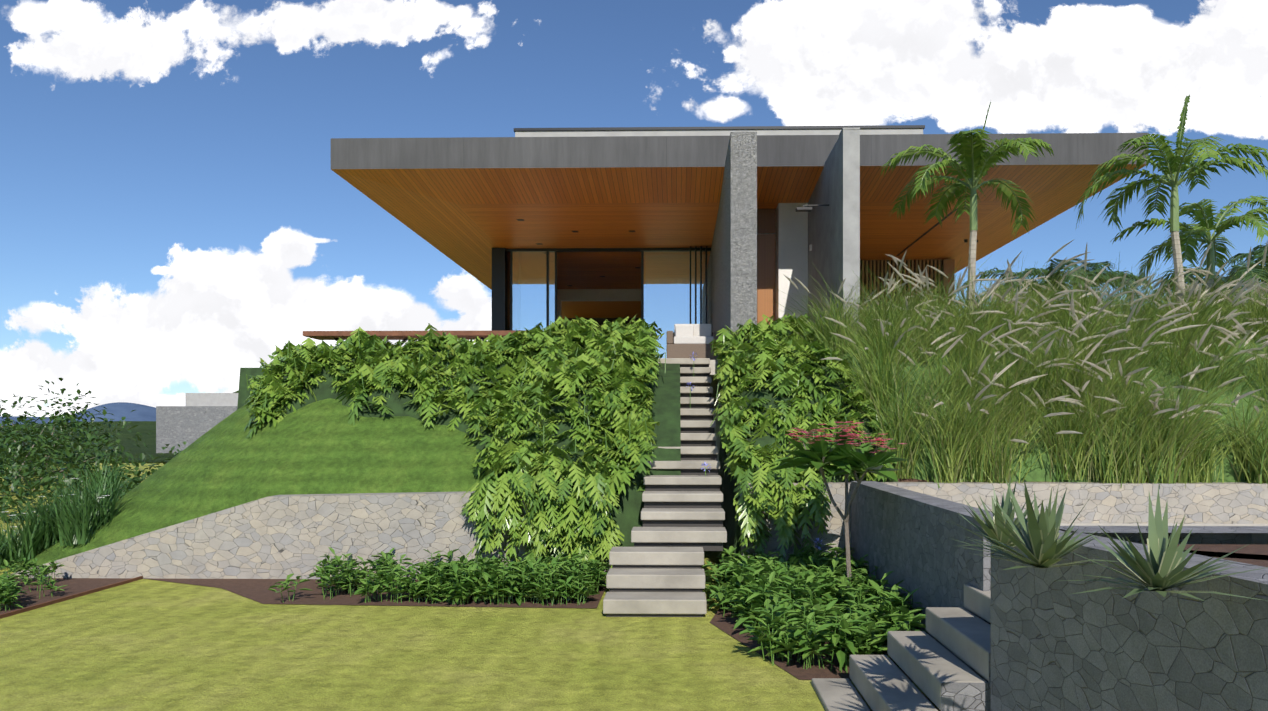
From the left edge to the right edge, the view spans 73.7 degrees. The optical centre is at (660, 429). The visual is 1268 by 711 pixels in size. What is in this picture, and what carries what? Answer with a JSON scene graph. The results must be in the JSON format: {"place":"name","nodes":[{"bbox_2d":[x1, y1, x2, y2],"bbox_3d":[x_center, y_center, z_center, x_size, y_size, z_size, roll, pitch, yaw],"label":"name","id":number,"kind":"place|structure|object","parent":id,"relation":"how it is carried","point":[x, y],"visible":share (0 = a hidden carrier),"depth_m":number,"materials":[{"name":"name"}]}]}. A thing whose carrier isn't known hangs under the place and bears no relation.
{"place":"outdoors","nodes":[
{"label":"outdoors","id":0,"kind":"place"},
{"bbox_2d":[0,416,49,425],"bbox_3d":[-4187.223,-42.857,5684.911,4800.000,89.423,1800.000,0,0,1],"label":"blue hill","id":1,"kind":"structure","parent":0,"point":[14,418],"depth_m":5392.41,"materials":[{"name":"blue"}]},
{"bbox_2d":[3,440,177,461],"bbox_3d":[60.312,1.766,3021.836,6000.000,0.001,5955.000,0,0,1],"label":"woodland ground","id":2,"kind":"structure","parent":0,"point":[134,451],"depth_m":70.64,"materials":[{"name":"green plant"}]},
{"bbox_2d":[0,421,155,432],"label":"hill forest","id":3,"kind":"object","parent":2,"relation":"on","point":[143,423],"visible":0.04,"depth_m":303.99,"materials":[{"name":"green plant"}]},
{"bbox_2d":[1,425,155,439],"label":"hedge","id":4,"kind":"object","parent":2,"relation":"on","point":[125,434],"depth_m":157.36,"materials":[{"name":"green plant"}]},
{"bbox_2d":[38,402,155,423],"bbox_3d":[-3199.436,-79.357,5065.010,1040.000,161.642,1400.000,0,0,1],"label":"blue hill","id":5,"kind":"structure","parent":0,"point":[120,410],"depth_m":4826.44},
{"bbox_2d":[0,462,940,710],"bbox_3d":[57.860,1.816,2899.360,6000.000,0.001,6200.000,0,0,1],"label":"lawn","id":6,"kind":"structure","parent":0,"point":[147,645],"depth_m":6.70,"materials":[{"name":"green plant"}]},
{"bbox_2d":[0,458,80,522],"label":"shrub","id":7,"kind":"object","parent":6,"relation":"on","point":[10,502],"visible":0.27,"depth_m":17.10,"materials":[{"name":"green plant"}]},
{"bbox_2d":[0,397,126,486],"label":"tree","id":8,"kind":"object","parent":6,"relation":"on","point":[19,439],"visible":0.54,"depth_m":27.82,"materials":[{"name":"green plant"}]},
{"bbox_2d":[0,576,142,618],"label":"garden edging","id":9,"kind":"object","parent":6,"relation":"on","point":[29,608],"visible":1,"depth_m":8.99,"materials":[{"name":"brown soil"}]},
{"bbox_2d":[0,378,153,476],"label":"tree","id":10,"kind":"object","parent":6,"relation":"on","point":[73,416],"visible":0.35,"depth_m":33.60,"materials":[{"name":"green plant"}]},
{"bbox_2d":[0,430,165,497],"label":"shrub","id":11,"kind":"object","parent":6,"relation":"on","point":[45,475],"visible":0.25,"depth_m":24.36,"materials":[{"name":"green plant"}]},
{"bbox_2d":[1,444,170,511],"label":"shrub","id":12,"kind":"object","parent":6,"relation":"on","point":[51,480],"visible":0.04,"depth_m":19.91,"materials":[{"name":"green plant"}]},
{"bbox_2d":[39,473,138,512],"bbox_3d":[-12.090,2.644,18.764,3.419,3.351,4.051,0,0,40],"label":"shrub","id":13,"kind":"object","parent":6,"relation":"on","point":[76,475],"depth_m":18.62,"materials":[{"name":"green plant"}]},
{"bbox_2d":[74,469,153,497],"bbox_3d":[-12.265,1.975,19.032,2.953,2.145,3.150,0,0,-45],"label":"shrub","id":14,"kind":"object","parent":6,"relation":"on","point":[142,476],"visible":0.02,"depth_m":19.20,"materials":[{"name":"green plant"}]},
{"bbox_2d":[117,485,136,499],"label":"shrub","id":15,"kind":"object","parent":6,"relation":"on","point":[122,492],"depth_m":14.90,"materials":[{"name":"green plant"}]},
{"bbox_2d":[110,462,145,489],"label":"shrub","id":16,"kind":"object","parent":6,"relation":"on","point":[139,472],"visible":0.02,"depth_m":23.43,"materials":[{"name":"green plant"}]},
{"bbox_2d":[115,470,156,498],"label":"shrub","id":17,"kind":"object","parent":6,"relation":"on","point":[130,483],"visible":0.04,"depth_m":17.38,"materials":[{"name":"green plant"}]},
{"bbox_2d":[133,441,186,476],"bbox_3d":[-16.596,2.368,30.437,5.179,3.901,5.086,0,0,1],"label":"shrub","id":18,"kind":"object","parent":6,"relation":"on","point":[171,450],"depth_m":29.11,"materials":[{"name":"green plant"}]},
{"bbox_2d":[156,393,237,452],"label":"concrete wall","id":19,"kind":"structure","parent":6,"relation":"on","point":[195,417],"depth_m":62.67,"materials":[{"name":"concrete"}]},
{"bbox_2d":[8,490,610,578],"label":"retaining wall","id":20,"kind":"structure","parent":6,"relation":"on","point":[277,537],"depth_m":10.23,"materials":[{"name":"stone"}]},
{"bbox_2d":[460,464,623,571],"bbox_3d":[-1.413,1.063,9.996,1.945,1.296,0.596,0,0,1],"label":"hanging philodendron","id":21,"kind":"object","parent":20,"relation":"attached to","point":[504,489],"visible":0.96,"depth_m":9.92,"materials":[{"name":"green plant"}]},
{"bbox_2d":[12,385,652,572],"bbox_3d":[-8.017,0.606,12.949,15.850,3.680,4.700,0,0,1],"label":"grass mound","id":22,"kind":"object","parent":6,"relation":"on","point":[324,446],"depth_m":11.01,"materials":[{"name":"green plant"}]},
{"bbox_2d":[0,456,136,568],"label":"iris clumps","id":23,"kind":"object","parent":22,"relation":"on","point":[89,511],"depth_m":11.06,"materials":[{"name":"green plant"}]},
{"bbox_2d":[0,578,912,681],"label":"planting bed mulch","id":24,"kind":"object","parent":6,"relation":"on","point":[257,590],"visible":0.36,"depth_m":8.99,"materials":[{"name":"soil"}]},
{"bbox_2d":[0,558,66,610],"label":"shrub","id":25,"kind":"object","parent":24,"relation":"on","point":[9,591],"visible":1,"depth_m":9.26,"materials":[{"name":"green plant"}]},
{"bbox_2d":[268,547,609,605],"bbox_3d":[-2.314,1.600,9.378,3.538,0.432,1.632,0,0,1],"label":"groundcover bed","id":26,"kind":"object","parent":24,"relation":"on","point":[486,578],"visible":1,"depth_m":8.90,"materials":[{"name":"green plant"}]},
{"bbox_2d":[701,543,926,672],"bbox_3d":[1.357,1.561,8.173,1.919,0.511,4.083,0,0,1],"label":"groundcover bed","id":27,"kind":"object","parent":24,"relation":"on","point":[793,602],"visible":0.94,"depth_m":7.35,"materials":[{"name":"green plant"}]},
{"bbox_2d":[733,455,833,556],"bbox_3d":[1.447,0.919,9.928,1.185,1.218,0.587,0,0,1],"label":"hanging philodendron","id":28,"kind":"object","parent":27,"relation":"on","point":[788,515],"visible":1,"depth_m":9.88,"materials":[{"name":"green plant"}]},
{"bbox_2d":[771,421,907,581],"bbox_3d":[1.704,0.869,8.348,1.221,1.898,1.556,0,0,1],"label":"frangipani tree","id":29,"kind":"object","parent":24,"relation":"on","point":[845,452],"visible":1,"depth_m":8.14,"materials":[{"name":"green plant"}]},
{"bbox_2d":[237,337,680,565],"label":"philodendron undergrowth","id":30,"kind":"object","parent":6,"relation":"on","point":[665,415],"visible":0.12,"depth_m":11.59,"materials":[{"name":"green plant"}]},
{"bbox_2d":[522,504,623,582],"bbox_3d":[-1.035,1.459,9.985,1.190,1.208,0.599,0,0,1],"label":"hanging philodendron","id":31,"kind":"object","parent":6,"relation":"on","point":[608,534],"visible":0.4,"depth_m":9.90,"materials":[{"name":"green plant"}]},
{"bbox_2d":[606,364,722,616],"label":"stair risers","id":32,"kind":"object","parent":6,"relation":"on","point":[691,523],"visible":0.27,"depth_m":10.05,"materials":[{"name":"grey concrete"}]},
{"bbox_2d":[603,358,726,613],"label":"granite stair treads","id":33,"kind":"object","parent":32,"relation":"on","point":[655,602],"visible":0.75,"depth_m":9.24,"materials":[{"name":"grey stone"}]},
{"bbox_2d":[711,132,756,459],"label":"stone pier wall","id":34,"kind":"structure","parent":6,"relation":"on","point":[734,273],"depth_m":13.22,"materials":[{"name":"stone"}]},
{"bbox_2d":[686,352,824,558],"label":"agapanthus flowers","id":35,"kind":"object","parent":6,"relation":"on","point":[818,546],"visible":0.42,"depth_m":10.52,"materials":[{"name":"white plant"}]},
{"bbox_2d":[811,584,990,710],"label":"granite steps","id":36,"kind":"structure","parent":6,"relation":"on","point":[927,664],"depth_m":5.46,"materials":[{"name":"grey stone"}]},
{"bbox_2d":[941,653,990,710],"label":"stone wall","id":37,"kind":"structure","parent":36,"relation":"attached to","point":[958,696],"depth_m":4.80,"materials":[{"name":"stone"}]},
{"bbox_2d":[851,481,1015,681],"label":"retaining wall","id":38,"kind":"structure","parent":6,"relation":"on","point":[905,535],"depth_m":7.24,"materials":[{"name":"concrete"}]},
{"bbox_2d":[740,482,1267,562],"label":"retaining wall","id":39,"kind":"structure","parent":6,"relation":"on","point":[1220,503],"depth_m":10.04,"materials":[{"name":"stone"}]},
{"bbox_2d":[959,258,1131,304],"bbox_3d":[11.169,-2.885,24.757,4.488,3.803,4.555,0,0,-36],"label":"tree","id":40,"kind":"object","parent":6,"relation":"on","point":[1057,271],"visible":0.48,"depth_m":24.13,"materials":[{"name":"green plant"}]},
{"bbox_2d":[1008,261,1142,306],"bbox_3d":[14.894,-3.249,30.739,4.888,5.131,4.744,0,0,23],"label":"tree","id":41,"kind":"object","parent":6,"relation":"on","point":[1093,266],"visible":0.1,"depth_m":29.40,"materials":[{"name":"green plant"}]},
{"bbox_2d":[991,526,1267,710],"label":"stone wall","id":42,"kind":"structure","parent":6,"relation":"on","point":[1055,646],"depth_m":3.77,"materials":[{"name":"stone"}]},
{"bbox_2d":[1145,544,1267,566],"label":"planter soil","id":43,"kind":"structure","parent":42,"relation":"in","point":[1254,554],"depth_m":4.20,"materials":[{"name":"brown soil"}]},
{"bbox_2d":[943,475,1062,548],"bbox_3d":[1.724,0.414,4.199,0.671,0.366,0.531,0,0,1],"label":"agave plant","id":44,"kind":"object","parent":43,"relation":"on","point":[991,529],"visible":0.69,"depth_m":4.20,"materials":[{"name":"green plant"}]},
{"bbox_2d":[949,479,1119,569],"bbox_3d":[1.598,0.401,3.660,0.694,0.391,0.618,0,0,-13],"label":"yucca plant","id":45,"kind":"object","parent":43,"relation":"on","point":[1041,545],"visible":1,"depth_m":3.60,"materials":[{"name":"green plant"}]},
{"bbox_2d":[1065,486,1267,600],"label":"yucca plant","id":46,"kind":"object","parent":43,"relation":"on","point":[1161,573],"visible":1,"depth_m":3.10,"materials":[{"name":"green plant"}]},
{"bbox_2d":[1151,254,1267,303],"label":"tree","id":47,"kind":"object","parent":6,"relation":"on","point":[1242,270],"visible":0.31,"depth_m":25.75,"materials":[{"name":"green plant"}]},
{"bbox_2d":[1224,243,1267,281],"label":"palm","id":48,"kind":"object","parent":6,"relation":"on","point":[1254,253],"visible":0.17,"depth_m":28.97,"materials":[{"name":"green plant"}]},
{"bbox_2d":[507,252,640,330],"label":"interior walls","id":49,"kind":"structure","parent":0,"point":[598,294],"depth_m":26.98,"materials":[{"name":"brown"}]},
{"bbox_2d":[331,133,1148,318],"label":"roof slab","id":50,"kind":"structure","parent":49,"relation":"on","point":[465,203],"depth_m":16.09,"materials":[{"name":"brown wood"}]},
{"bbox_2d":[514,125,924,136],"bbox_3d":[1.389,-5.969,23.913,9.180,1.590,10.060,0,0,1],"label":"roof","id":51,"kind":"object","parent":50,"relation":"on","point":[711,131],"visible":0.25,"depth_m":18.91,"materials":[{"name":"white concrete"}]},
{"bbox_2d":[517,209,977,285],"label":"recessed ceiling lights","id":52,"kind":"object","parent":50,"relation":"attached to","point":[935,225],"visible":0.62,"depth_m":19.48,"materials":[{"name":"black"}]},
{"bbox_2d":[0,0,1267,416],"label":"sky","id":53,"kind":"structure","parent":0,"point":[175,213],"materials":[{"name":"blue"}]},
{"bbox_2d":[709,360,719,388],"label":"terrace floor","id":54,"kind":"structure","parent":0,"point":[712,365],"depth_m":14.41,"materials":[{"name":"beige stone"}]},
{"bbox_2d":[303,330,543,344],"bbox_3d":[-3.895,-1.493,15.992,5.470,0.661,0.752,0,0,1],"label":"deck bench","id":55,"kind":"object","parent":54,"relation":"on","point":[382,335],"visible":0.33,"depth_m":15.65,"materials":[{"name":"brown wood"}]},
{"bbox_2d":[244,314,665,495],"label":"philodendron leaves","id":56,"kind":"object","parent":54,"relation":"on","point":[362,347],"visible":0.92,"depth_m":11.82,"materials":[{"name":"green plant"}]},
{"bbox_2d":[492,246,710,357],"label":"glazing frames","id":57,"kind":"structure","parent":54,"relation":"on","point":[675,285],"depth_m":20.94,"materials":[{"name":"grey metal"}]},
{"bbox_2d":[585,341,643,499],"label":"philodendron leaves","id":58,"kind":"object","parent":54,"relation":"attached to","point":[606,471],"visible":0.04,"depth_m":10.61,"materials":[{"name":"green plant"}]},
{"bbox_2d":[667,324,720,359],"bbox_3d":[0.605,-1.584,15.727,0.980,0.800,0.900,0,0,1],"label":"outdoor sofa","id":59,"kind":"object","parent":54,"relation":"on","point":[685,340],"visible":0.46,"depth_m":15.29,"materials":[{"name":"fabric"}]},
{"bbox_2d":[757,203,807,323],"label":"service block wall","id":60,"kind":"structure","parent":54,"relation":"on","point":[782,238],"depth_m":16.74,"materials":[{"name":"grey concrete"}]},
{"bbox_2d":[808,127,859,339],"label":"wall","id":61,"kind":"structure","parent":54,"relation":"on","point":[834,236],"depth_m":13.64,"materials":[{"name":"grey paint"}]},
{"bbox_2d":[796,204,828,250],"bbox_3d":[2.607,-3.634,15.322,0.560,0.380,2.010,0,0,1],"label":"wall lamp","id":62,"kind":"object","parent":61,"relation":"attached to","point":[803,209],"visible":1,"depth_m":14.38,"materials":[{"name":"black metal"}]},
{"bbox_2d":[860,259,941,312],"bbox_3d":[5.370,-2.834,22.423,4.160,3.300,0.220,0,0,1],"label":"slatted screen","id":63,"kind":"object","parent":54,"relation":"on","point":[875,266],"depth_m":22.32,"materials":[{"name":"brown"}]},
{"bbox_2d":[942,259,954,314],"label":"return wall","id":64,"kind":"structure","parent":54,"relation":"on","point":[948,266],"depth_m":22.29,"materials":[{"name":"brown wood"}]},
{"bbox_2d":[731,393,932,485],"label":"slope soil","id":65,"kind":"structure","parent":0,"point":[908,480],"depth_m":10.44,"materials":[{"name":"brown soil"}]},
{"bbox_2d":[710,340,756,479],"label":"philodendron leaves","id":66,"kind":"object","parent":65,"relation":"on","point":[732,466],"visible":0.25,"depth_m":10.82,"materials":[{"name":"green plant"}]},
{"bbox_2d":[709,313,896,485],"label":"philodendron leaves","id":67,"kind":"object","parent":65,"relation":"on","point":[781,374],"visible":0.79,"depth_m":11.21,"materials":[{"name":"green plant"}]},
{"bbox_2d":[718,328,897,561],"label":"philodendron undergrowth","id":68,"kind":"object","parent":65,"relation":"on","point":[730,521],"visible":0.1,"depth_m":11.17,"materials":[{"name":"green plant"}]},
{"bbox_2d":[880,102,1053,314],"bbox_3d":[4.823,-3.182,13.346,2.595,3.997,2.586,0,0,1],"label":"palm","id":69,"kind":"object","parent":65,"relation":"on","point":[976,163],"visible":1,"depth_m":13.30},
{"bbox_2d":[767,239,1267,487],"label":"fountain grass","id":70,"kind":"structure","parent":65,"relation":"on","point":[1169,463],"depth_m":10.68,"materials":[{"name":"green plant"}]},
{"bbox_2d":[835,322,1267,481],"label":"ornamental grass","id":71,"kind":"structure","parent":65,"relation":"on","point":[1038,473],"depth_m":10.66,"materials":[{"name":"green plant"}]},
{"bbox_2d":[1074,94,1267,321],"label":"palm","id":72,"kind":"object","parent":65,"relation":"on","point":[1175,167],"visible":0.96,"depth_m":12.94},
{"bbox_2d":[1110,195,1267,309],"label":"palm","id":73,"kind":"object","parent":65,"relation":"on","point":[1198,232],"visible":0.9,"depth_m":13.90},
{"bbox_2d":[1060,523,1267,525],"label":"path paving","id":74,"kind":"structure","parent":0,"point":[1096,524],"depth_m":9.92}
]}

